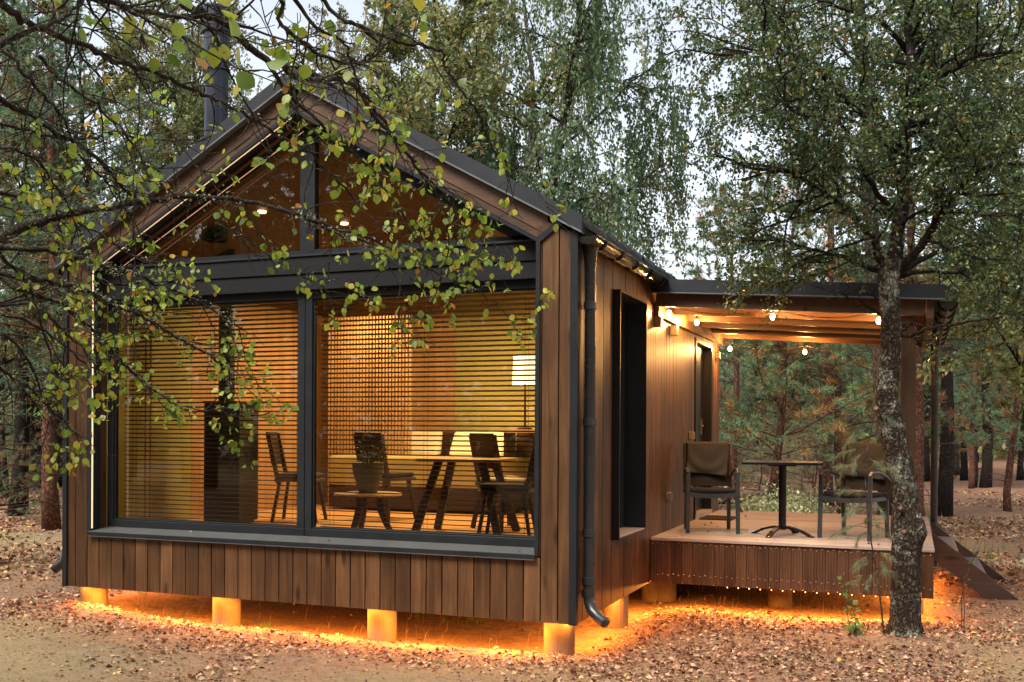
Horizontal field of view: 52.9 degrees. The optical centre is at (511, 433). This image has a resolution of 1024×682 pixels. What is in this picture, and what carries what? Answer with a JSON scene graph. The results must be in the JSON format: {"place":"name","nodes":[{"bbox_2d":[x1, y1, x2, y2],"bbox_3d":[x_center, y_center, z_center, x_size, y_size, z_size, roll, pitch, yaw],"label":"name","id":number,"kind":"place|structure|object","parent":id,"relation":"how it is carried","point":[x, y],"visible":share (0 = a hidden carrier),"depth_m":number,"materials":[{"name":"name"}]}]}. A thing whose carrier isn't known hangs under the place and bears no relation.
{"place":"outdoors","nodes":[
{"label":"outdoors","id":0,"kind":"place"},
{"bbox_2d":[113,511,890,551],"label":"leaves on deck and sill","id":1,"kind":"object","parent":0,"point":[706,530],"visible":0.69,"depth_m":10.78,"materials":[{"name":"brown plant"}]},
{"bbox_2d":[122,584,888,646],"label":"dry grass","id":2,"kind":"structure","parent":0,"point":[540,627],"depth_m":10.32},
{"bbox_2d":[0,440,1023,681],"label":"ground","id":3,"kind":"structure","parent":0,"point":[468,635],"depth_m":8.95,"materials":[{"name":"soil"}]},
{"bbox_2d":[0,442,9,501],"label":"young pine","id":4,"kind":"object","parent":3,"relation":"on","point":[6,490],"visible":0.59,"depth_m":24.13,"materials":[{"name":"green plant"}]},
{"bbox_2d":[5,400,13,472],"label":"young pine","id":5,"kind":"object","parent":3,"relation":"on","point":[9,436],"visible":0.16,"depth_m":31.66,"materials":[{"name":"green plant"}]},
{"bbox_2d":[5,381,40,475],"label":"young pine","id":6,"kind":"object","parent":3,"relation":"on","point":[7,417],"visible":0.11,"depth_m":28.25,"materials":[{"name":"green plant"}]},
{"bbox_2d":[0,365,61,519],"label":"young pine","id":7,"kind":"object","parent":3,"relation":"on","point":[20,464],"visible":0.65,"depth_m":20.14,"materials":[{"name":"green plant"}]},
{"bbox_2d":[1,287,62,486],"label":"leafy tree","id":8,"kind":"object","parent":3,"relation":"on","point":[59,459],"depth_m":31.16,"materials":[{"name":"green plant"}]},
{"bbox_2d":[8,421,62,520],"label":"young pine","id":9,"kind":"object","parent":3,"relation":"on","point":[30,478],"visible":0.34,"depth_m":19.90,"materials":[{"name":"green plant"}]},
{"bbox_2d":[0,128,74,498],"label":"leafy tree","id":10,"kind":"object","parent":3,"relation":"on","point":[3,361],"visible":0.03,"depth_m":25.87,"materials":[{"name":"green plant"}]},
{"bbox_2d":[0,91,108,487],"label":"pine tree","id":11,"kind":"object","parent":3,"relation":"on","point":[33,437],"depth_m":30.67,"materials":[{"name":"green plant"}]},
{"bbox_2d":[0,0,111,542],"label":"pine tree","id":12,"kind":"object","parent":3,"relation":"on","point":[36,62],"visible":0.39,"depth_m":13.33,"materials":[{"name":"green plant"}]},
{"bbox_2d":[0,0,124,515],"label":"pine tree","id":13,"kind":"object","parent":3,"relation":"on","point":[20,423],"visible":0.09,"depth_m":21.06,"materials":[{"name":"green plant"}]},
{"bbox_2d":[0,0,178,529],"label":"pine tree","id":14,"kind":"object","parent":3,"relation":"on","point":[50,517],"visible":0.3,"depth_m":18.09,"materials":[{"name":"green plant"}]},
{"bbox_2d":[0,0,203,412],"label":"leafy tree","id":15,"kind":"object","parent":3,"relation":"on","point":[118,91],"visible":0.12,"depth_m":19.78,"materials":[{"name":"green plant"}]},
{"bbox_2d":[2,0,263,310],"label":"leafy tree","id":16,"kind":"object","parent":3,"relation":"on","point":[193,116],"visible":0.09,"depth_m":19.30,"materials":[{"name":"green plant"}]},
{"bbox_2d":[34,0,255,265],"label":"birch tree","id":17,"kind":"object","parent":3,"relation":"on","point":[151,51],"visible":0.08,"depth_m":24.30,"materials":[{"name":"green plant"}]},
{"bbox_2d":[0,0,582,505],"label":"pear tree","id":18,"kind":"object","parent":3,"relation":"on","point":[246,78],"visible":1,"depth_m":4.17,"materials":[{"name":"green plant"}]},
{"bbox_2d":[256,0,475,151],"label":"birch tree","id":19,"kind":"object","parent":3,"relation":"on","point":[343,49],"visible":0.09,"depth_m":22.44,"materials":[{"name":"green plant"}]},
{"bbox_2d":[35,585,782,681],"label":"weeds","id":20,"kind":"object","parent":3,"relation":"on","point":[261,626],"visible":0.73,"depth_m":9.63,"materials":[{"name":"green plant"}]},
{"bbox_2d":[314,0,593,192],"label":"leafy tree","id":21,"kind":"object","parent":3,"relation":"on","point":[476,79],"visible":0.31,"depth_m":16.05,"materials":[{"name":"green plant"}]},
{"bbox_2d":[0,484,1023,681],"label":"fallen leaves","id":22,"kind":"object","parent":3,"relation":"on","point":[603,660],"depth_m":8.74,"materials":[{"name":"plant"}]},
{"bbox_2d":[0,544,1023,681],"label":"forest debris","id":23,"kind":"object","parent":3,"relation":"on","point":[639,644],"visible":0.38,"depth_m":8.64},
{"bbox_2d":[4,291,1021,461],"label":"distant forest","id":24,"kind":"object","parent":3,"relation":"on","point":[997,452],"depth_m":59.20,"materials":[{"name":"green plant"}]},
{"bbox_2d":[48,3,1018,655],"bbox_3d":[0.821,-1.131,11.359,8.933,6.380,6.538,0,0,21],"label":"cabin","id":25,"kind":"object","parent":3,"relation":"on","point":[626,393],"visible":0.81,"depth_m":9.70,"materials":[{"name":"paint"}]},
{"bbox_2d":[144,316,147,517],"bbox_3d":[-3.643,-0.202,10.251,0.022,2.280,0.022,0,0,44],"label":"blind cord","id":26,"kind":"object","parent":25,"relation":"hanging from","point":[145,466],"visible":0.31,"depth_m":10.24,"materials":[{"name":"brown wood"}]},
{"bbox_2d":[149,309,152,517],"bbox_3d":[-3.587,-0.202,10.229,0.022,2.280,0.022,0,0,-1],"label":"blind cord","id":27,"kind":"object","parent":25,"relation":"hanging from","point":[150,470],"visible":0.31,"depth_m":10.22,"materials":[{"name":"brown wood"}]},
{"bbox_2d":[107,291,305,535],"bbox_3d":[-2.872,-0.184,9.614,2.222,2.184,0.070,0,0,21],"label":"window frame","id":28,"kind":"structure","parent":25,"relation":"in","point":[113,520],"depth_m":9.50,"materials":[{"name":"paint"}]},
{"bbox_2d":[124,302,297,525],"bbox_3d":[-2.825,-0.206,9.729,2.075,2.100,0.060,0,0,21],"label":"venetian blind","id":29,"kind":"object","parent":25,"relation":"hanging from","point":[214,348],"visible":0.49,"depth_m":9.72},
{"bbox_2d":[202,249,257,522],"bbox_3d":[-2.997,-0.831,11.019,0.460,3.580,0.440,0,0,16],"label":"wood stove","id":30,"kind":"object","parent":25,"relation":"on","point":[225,253],"visible":0.47,"depth_m":10.85,"materials":[{"name":"black metal"}]},
{"bbox_2d":[266,432,327,522],"bbox_3d":[-2.364,0.474,11.298,0.578,0.985,0.525,0,0,2],"label":"dining chair","id":31,"kind":"object","parent":25,"relation":"on","point":[319,476],"visible":0.66,"depth_m":11.26,"materials":[{"name":"brown wood"}]},
{"bbox_2d":[116,124,529,265],"bbox_3d":[-1.808,-2.102,9.198,4.490,1.292,0.070,0,0,21],"label":"gable window frame","id":32,"kind":"structure","parent":25,"relation":"in","point":[307,246],"depth_m":9.18,"materials":[{"name":"paint"}]},
{"bbox_2d":[333,491,401,528],"bbox_3d":[-1.419,0.784,10.139,0.680,0.398,0.680,0,0,21],"label":"coffee table","id":33,"kind":"object","parent":25,"relation":"on","point":[365,505],"visible":0.66,"depth_m":10.04,"materials":[{"name":"brown wood"}]},
{"bbox_2d":[351,441,387,491],"bbox_3d":[-1.424,0.319,10.094,0.338,0.532,0.413,0,0,21],"label":"potted plant","id":34,"kind":"object","parent":33,"relation":"on","point":[368,475],"visible":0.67,"depth_m":10.04,"materials":[{"name":"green plant"}]},
{"bbox_2d":[353,432,416,521],"bbox_3d":[-1.433,0.479,11.556,0.525,0.985,0.578,0,0,35],"label":"dining chair","id":35,"kind":"object","parent":25,"relation":"on","point":[387,471],"visible":0.48,"depth_m":11.35,"materials":[{"name":"brown wood"}]},
{"bbox_2d":[305,279,535,546],"bbox_3d":[-0.781,-0.169,8.801,2.254,2.184,0.070,0,0,21],"label":"window frame","id":36,"kind":"structure","parent":25,"relation":"in","point":[311,529],"depth_m":9.01,"materials":[{"name":"paint"}]},
{"bbox_2d":[320,291,534,535],"bbox_3d":[-0.737,-0.191,8.917,2.105,2.100,0.060,0,0,21],"label":"venetian blind","id":37,"kind":"object","parent":25,"relation":"hanging from","point":[460,336],"visible":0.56,"depth_m":8.89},
{"bbox_2d":[328,432,529,510],"bbox_3d":[-1.018,0.449,13.083,2.390,0.930,1.120,0,0,21],"label":"sofa bed","id":38,"kind":"object","parent":25,"relation":"on","point":[425,481],"visible":0.26,"depth_m":12.61,"materials":[{"name":"brown fabric"}]},
{"bbox_2d":[408,431,442,454],"bbox_3d":[-1.129,0.119,13.362,0.492,0.325,0.245,0,0,21],"label":"pillow","id":39,"kind":"object","parent":38,"relation":"on","point":[425,443],"visible":0.56,"depth_m":13.29,"materials":[{"name":"beige fabric"}]},
{"bbox_2d":[449,432,484,454],"bbox_3d":[-0.542,0.123,13.133,0.492,0.325,0.245,0,0,21],"label":"pillow","id":40,"kind":"object","parent":38,"relation":"on","point":[460,443],"visible":0.45,"depth_m":13.10,"materials":[{"name":"beige fabric"}]},
{"bbox_2d":[485,432,516,455],"bbox_3d":[-0.169,0.126,12.989,0.492,0.325,0.245,0,0,21],"label":"pillow","id":41,"kind":"object","parent":38,"relation":"on","point":[500,439],"visible":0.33,"depth_m":12.93,"materials":[{"name":"beige fabric"}]},
{"bbox_2d":[411,457,520,533],"bbox_3d":[-0.443,0.616,10.081,0.914,0.748,0.720,0,0,16],"label":"dining table","id":42,"kind":"object","parent":25,"relation":"on","point":[449,487],"visible":0.76,"depth_m":9.93,"materials":[{"name":"brown wood"}]},
{"bbox_2d":[469,433,533,531],"bbox_3d":[-0.093,0.490,10.557,0.578,0.985,0.525,0,0,-38],"label":"dining chair","id":43,"kind":"object","parent":25,"relation":"on","point":[488,464],"visible":0.51,"depth_m":10.40,"materials":[{"name":"brown wood"}]},
{"bbox_2d":[477,442,534,534],"bbox_3d":[-0.002,0.494,9.381,0.578,0.985,0.525,0,0,9],"label":"dining chair","id":44,"kind":"object","parent":25,"relation":"on","point":[507,489],"visible":0.52,"depth_m":9.18,"materials":[{"name":"brown wood"}]},
{"bbox_2d":[502,429,534,512],"bbox_3d":[0.140,0.461,12.654,0.420,1.020,0.380,0,0,21],"label":"bedside table","id":45,"kind":"object","parent":25,"relation":"on","point":[513,443],"visible":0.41,"depth_m":12.57,"materials":[{"name":"brown wood"}]},
{"bbox_2d":[512,356,534,428],"bbox_3d":[0.161,-0.504,12.635,0.320,0.910,0.320,0,0,21],"label":"table lamp","id":46,"kind":"object","parent":45,"relation":"on","point":[523,372],"visible":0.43,"depth_m":12.51,"materials":[{"name":"fabric"}]},
{"bbox_2d":[696,347,703,510],"bbox_3d":[2.306,-0.058,13.003,0.099,2.080,0.980,0,0,21],"label":"door","id":47,"kind":"structure","parent":25,"relation":"in","point":[700,425],"depth_m":13.25,"materials":[{"name":"glass"}]},
{"bbox_2d":[683,443,739,533],"bbox_3d":[2.120,0.577,11.055,0.562,0.935,0.624,0,0,4],"label":"armchair","id":48,"kind":"object","parent":25,"relation":"on","point":[700,479],"visible":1,"depth_m":11.09,"materials":[{"name":"metal"}]},
{"bbox_2d":[686,441,728,475],"bbox_3d":[2.139,0.278,11.291,0.463,0.375,0.191,0,0,4],"label":"towel","id":49,"kind":"object","parent":48,"relation":"on","point":[711,458],"visible":0.99,"depth_m":11.26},
{"bbox_2d":[699,515,735,520],"bbox_3d":[2.538,1.033,12.624,0.400,0.013,0.560,0,0,21],"label":"door mat","id":50,"kind":"object","parent":25,"relation":"on","point":[713,517],"depth_m":12.57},
{"bbox_2d":[667,307,879,354],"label":"string lights","id":51,"kind":"object","parent":25,"relation":"hanging from","point":[697,321],"visible":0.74,"depth_m":10.52,"materials":[{"name":"orange"}]},
{"bbox_2d":[742,460,822,537],"bbox_3d":[2.783,0.677,10.597,0.780,0.780,0.780,0,0,16],"label":"pedestal table","id":52,"kind":"object","parent":25,"relation":"on","point":[782,464],"visible":0.98,"depth_m":10.56,"materials":[{"name":"black metal"}]},
{"bbox_2d":[817,445,891,541],"bbox_3d":[3.501,0.587,10.431,0.562,0.935,0.624,0,0,43],"label":"armchair","id":53,"kind":"object","parent":25,"relation":"on","point":[854,483],"visible":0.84,"depth_m":10.38,"materials":[{"name":"metal"}]},
{"bbox_2d":[844,443,886,480],"bbox_3d":[3.665,0.288,10.603,0.463,0.375,0.191,0,0,43],"label":"towel","id":54,"kind":"object","parent":53,"relation":"on","point":[875,450],"visible":0.66,"depth_m":10.59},
{"bbox_2d":[360,0,722,278],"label":"birch tree","id":55,"kind":"object","parent":3,"relation":"on","point":[493,59],"visible":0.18,"depth_m":18.65,"materials":[{"name":"green plant"}]},
{"bbox_2d":[397,0,786,261],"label":"weeping tree","id":56,"kind":"object","parent":3,"relation":"on","point":[558,186],"visible":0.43,"depth_m":16.41,"materials":[{"name":"green plant"}]},
{"bbox_2d":[581,165,657,262],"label":"pine tree","id":57,"kind":"object","parent":3,"relation":"on","point":[624,210],"depth_m":26.80,"materials":[{"name":"green plant"}]},
{"bbox_2d":[632,221,722,396],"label":"pine tree","id":58,"kind":"object","parent":3,"relation":"on","point":[663,257],"visible":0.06,"depth_m":32.77,"materials":[{"name":"green plant"}]},
{"bbox_2d":[719,427,757,494],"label":"young pine","id":59,"kind":"object","parent":3,"relation":"on","point":[740,465],"visible":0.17,"depth_m":28.42,"materials":[{"name":"green plant"}]},
{"bbox_2d":[719,417,763,483],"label":"young pine","id":60,"kind":"object","parent":3,"relation":"on","point":[745,451],"visible":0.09,"depth_m":33.72,"materials":[{"name":"green plant"}]},
{"bbox_2d":[718,383,767,487],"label":"young pine","id":61,"kind":"object","parent":3,"relation":"on","point":[726,390],"visible":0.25,"depth_m":28.44,"materials":[{"name":"green plant"}]},
{"bbox_2d":[719,408,766,484],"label":"young pine","id":62,"kind":"object","parent":3,"relation":"on","point":[757,477],"visible":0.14,"depth_m":32.37,"materials":[{"name":"green plant"}]},
{"bbox_2d":[719,339,771,430],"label":"pine tree","id":63,"kind":"object","parent":3,"relation":"on","point":[729,380],"visible":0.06,"depth_m":46.20,"materials":[{"name":"green plant"}]},
{"bbox_2d":[719,342,773,470],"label":"pine tree","id":64,"kind":"object","parent":3,"relation":"on","point":[724,382],"visible":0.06,"depth_m":42.88,"materials":[{"name":"green plant"}]},
{"bbox_2d":[671,178,822,489],"bbox_3d":[5.597,-2.348,25.864,5.194,8.337,4.346,0,0,32],"label":"pine tree","id":65,"kind":"object","parent":3,"relation":"on","point":[696,270],"visible":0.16,"depth_m":25.51,"materials":[{"name":"green plant"}]},
{"bbox_2d":[721,266,788,469],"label":"pine tree","id":66,"kind":"object","parent":3,"relation":"on","point":[765,362],"visible":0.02,"depth_m":43.08,"materials":[{"name":"green plant"}]},
{"bbox_2d":[740,432,773,494],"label":"young pine","id":67,"kind":"object","parent":3,"relation":"on","point":[761,471],"visible":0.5,"depth_m":29.53,"materials":[{"name":"green plant"}]},
{"bbox_2d":[719,346,796,427],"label":"leafy tree","id":68,"kind":"object","parent":3,"relation":"on","point":[741,380],"visible":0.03,"depth_m":50.70,"materials":[{"name":"green plant"}]},
{"bbox_2d":[738,394,782,470],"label":"young pine","id":69,"kind":"object","parent":3,"relation":"on","point":[755,442],"visible":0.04,"depth_m":41.86,"materials":[{"name":"green plant"}]},
{"bbox_2d":[746,413,791,477],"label":"young pine","id":70,"kind":"object","parent":3,"relation":"on","point":[768,452],"visible":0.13,"depth_m":37.65,"materials":[{"name":"green plant"}]},
{"bbox_2d":[729,267,815,459],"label":"pine tree","id":71,"kind":"object","parent":3,"relation":"on","point":[757,389],"visible":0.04,"depth_m":39.92,"materials":[{"name":"green plant"}]},
{"bbox_2d":[746,425,800,484],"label":"young pine","id":72,"kind":"object","parent":3,"relation":"on","point":[786,439],"visible":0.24,"depth_m":33.30,"materials":[{"name":"green plant"}]},
{"bbox_2d":[718,470,835,512],"bbox_3d":[4.084,1.286,17.044,2.388,1.411,2.199,0,0,-13],"label":"bush","id":73,"kind":"object","parent":3,"relation":"on","point":[744,506],"visible":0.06,"depth_m":16.94,"materials":[{"name":"green plant"}]},
{"bbox_2d":[717,146,876,511],"bbox_3d":[5.173,-1.755,18.925,3.753,7.200,4.486,0,0,23],"label":"pine tree","id":74,"kind":"object","parent":3,"relation":"on","point":[782,383],"visible":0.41,"depth_m":18.64,"materials":[{"name":"green plant"}]},
{"bbox_2d":[754,372,844,477],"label":"pine tree","id":75,"kind":"object","parent":3,"relation":"on","point":[797,426],"visible":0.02,"depth_m":39.10,"materials":[{"name":"green plant"}]},
{"bbox_2d":[773,404,833,482],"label":"young pine","id":76,"kind":"object","parent":3,"relation":"on","point":[800,448],"visible":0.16,"depth_m":34.85,"materials":[{"name":"green plant"}]},
{"bbox_2d":[777,414,834,502],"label":"young pine","id":77,"kind":"object","parent":3,"relation":"on","point":[817,468],"visible":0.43,"depth_m":24.28,"materials":[{"name":"green plant"}]},
{"bbox_2d":[778,409,833,489],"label":"young pine","id":78,"kind":"object","parent":3,"relation":"on","point":[797,458],"visible":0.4,"depth_m":31.28,"materials":[{"name":"green plant"}]},
{"bbox_2d":[603,0,1013,514],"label":"leafy tree","id":79,"kind":"object","parent":3,"relation":"on","point":[875,350],"visible":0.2,"depth_m":14.53,"materials":[{"name":"green plant"}]},
{"bbox_2d":[755,479,862,513],"bbox_3d":[5.309,1.384,18.799,2.054,1.162,2.033,0,0,21],"label":"bush","id":80,"kind":"object","parent":3,"relation":"on","point":[813,509],"visible":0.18,"depth_m":18.67,"materials":[{"name":"green plant"}]},
{"bbox_2d":[786,398,842,478],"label":"young pine","id":81,"kind":"object","parent":3,"relation":"on","point":[809,439],"visible":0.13,"depth_m":34.54,"materials":[{"name":"green plant"}]},
{"bbox_2d":[787,405,843,487],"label":"young pine","id":82,"kind":"object","parent":3,"relation":"on","point":[814,457],"visible":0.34,"depth_m":31.98,"materials":[{"name":"green plant"}]},
{"bbox_2d":[740,72,921,506],"bbox_3d":[7.694,-3.523,25.179,4.533,10.766,3.974,0,0,18],"label":"pine tree","id":83,"kind":"object","parent":3,"relation":"on","point":[827,477],"visible":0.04,"depth_m":24.71,"materials":[{"name":"green plant"}]},
{"bbox_2d":[643,0,1023,637],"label":"gnarled tree","id":84,"kind":"object","parent":3,"relation":"on","point":[909,533],"visible":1,"depth_m":8.89,"materials":[{"name":"green plant"}]},
{"bbox_2d":[764,225,902,462],"bbox_3d":[10.446,-2.707,32.898,4.994,8.935,6.195,0,0,20],"label":"tree","id":85,"kind":"object","parent":3,"relation":"on","point":[869,409],"visible":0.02,"depth_m":33.06,"materials":[{"name":"green plant"}]},
{"bbox_2d":[719,137,961,513],"bbox_3d":[6.457,-2.115,20.878,4.958,7.958,4.148,0,0,6],"label":"pine tree","id":86,"kind":"object","parent":3,"relation":"on","point":[947,417],"visible":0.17,"depth_m":20.39,"materials":[{"name":"green plant"}]},
{"bbox_2d":[837,573,861,636],"bbox_3d":[2.937,1.489,8.965,0.156,0.576,0.259,0,0,-14],"label":"sprout","id":87,"kind":"object","parent":3,"relation":"on","point":[845,595],"visible":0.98,"depth_m":8.98,"materials":[{"name":"green plant"}]},
{"bbox_2d":[842,620,866,634],"bbox_3d":[2.995,1.706,9.019,0.221,0.155,0.194,0,0,39],"label":"seedling","id":88,"kind":"object","parent":3,"relation":"on","point":[850,628],"visible":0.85,"depth_m":8.99,"materials":[{"name":"green plant"}]},
{"bbox_2d":[842,360,874,440],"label":"pine tree","id":89,"kind":"object","parent":3,"relation":"on","point":[857,425],"visible":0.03,"depth_m":58.15,"materials":[{"name":"green plant"}]},
{"bbox_2d":[826,405,902,634],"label":"pine sapling","id":90,"kind":"object","parent":3,"relation":"on","point":[878,525],"visible":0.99,"depth_m":8.87,"materials":[{"name":"green plant"}]},
{"bbox_2d":[857,384,939,440],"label":"pine tree","id":91,"kind":"object","parent":3,"relation":"on","point":[874,425],"visible":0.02,"depth_m":43.85,"materials":[{"name":"green plant"}]},
{"bbox_2d":[824,235,981,481],"bbox_3d":[14.311,-2.771,36.172,6.262,9.031,5.048,0,0,22],"label":"tree","id":92,"kind":"object","parent":3,"relation":"on","point":[926,457],"visible":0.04,"depth_m":35.75,"materials":[{"name":"green plant"}]},
{"bbox_2d":[810,0,1023,401],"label":"leafy tree","id":93,"kind":"object","parent":3,"relation":"on","point":[1009,371],"visible":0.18,"depth_m":13.89,"materials":[{"name":"green plant"}]},
{"bbox_2d":[814,2,1020,516],"bbox_3d":[7.221,-2.937,17.436,4.056,9.633,3.555,0,0,-33],"label":"pine tree","id":94,"kind":"object","parent":3,"relation":"on","point":[920,400],"visible":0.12,"depth_m":17.62,"materials":[{"name":"green plant"}]},
{"bbox_2d":[839,9,1020,516],"bbox_3d":[9.110,-3.612,21.820,4.548,10.943,4.532,0,0,-35],"label":"pine tree","id":95,"kind":"object","parent":3,"relation":"on","point":[946,477],"visible":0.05,"depth_m":21.97,"materials":[{"name":"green plant"}]},
{"bbox_2d":[899,339,1004,474],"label":"pine tree","id":96,"kind":"object","parent":3,"relation":"on","point":[956,462],"visible":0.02,"depth_m":42.78,"materials":[{"name":"brown plant"}]},
{"bbox_2d":[923,280,997,480],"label":"pine tree","id":97,"kind":"object","parent":3,"relation":"on","point":[964,469],"depth_m":37.55,"materials":[{"name":"green plant"}]},
{"bbox_2d":[924,301,1012,488],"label":"pine tree","id":98,"kind":"object","parent":3,"relation":"on","point":[971,484],"visible":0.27,"depth_m":32.49,"materials":[{"name":"green plant"}]},
{"bbox_2d":[957,539,982,628],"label":"sapling","id":99,"kind":"object","parent":3,"relation":"on","point":[963,595],"visible":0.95,"depth_m":9.25,"materials":[{"name":"brown plant"}]},
{"bbox_2d":[922,159,1022,487],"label":"pine tree","id":100,"kind":"object","parent":3,"relation":"on","point":[987,466],"visible":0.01,"depth_m":32.54,"materials":[{"name":"green plant"}]},
{"bbox_2d":[938,315,1022,486],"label":"pine tree","id":101,"kind":"object","parent":3,"relation":"on","point":[976,453],"visible":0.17,"depth_m":32.95,"materials":[{"name":"green plant"}]},
{"bbox_2d":[938,220,1023,511],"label":"pine tree","id":102,"kind":"object","parent":3,"relation":"on","point":[1012,434],"visible":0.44,"depth_m":23.43,"materials":[{"name":"green plant"}]},
{"bbox_2d":[957,343,1023,480],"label":"leafy tree","id":103,"kind":"object","parent":3,"relation":"on","point":[1020,473],"visible":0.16,"depth_m":38.47,"materials":[{"name":"green plant"}]},
{"bbox_2d":[0,0,1023,440],"label":"sky","id":104,"kind":"structure","parent":0,"point":[355,9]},
{"bbox_2d":[762,507,1023,575],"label":"grass","id":105,"kind":"structure","parent":0,"point":[987,552],"depth_m":15.05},
{"bbox_2d":[980,558,1023,567],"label":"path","id":106,"kind":"structure","parent":0,"point":[1018,565],"depth_m":14.11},
{"bbox_3d":[3.778,1.539,18.117,1.056,0.202,0.180,0,0,21],"label":"log","id":107,"kind":"object","parent":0,"visible":0},
{"bbox_2d":[718,505,759,509],"bbox_3d":[3.835,1.359,18.176,1.067,0.202,0.180,0,0,13],"label":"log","id":108,"kind":"object","parent":107,"relation":"on","point":[720,507],"visible":0.03,"depth_m":18.12,"materials":[{"name":"brown wood"}]},
{"bbox_2d":[718,494,756,503],"bbox_3d":[3.788,1.178,18.274,1.098,0.202,0.180,0,0,5],"label":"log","id":109,"kind":"object","parent":108,"relation":"on","point":[724,500],"visible":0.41,"depth_m":18.19,"materials":[{"name":"brown wood"}]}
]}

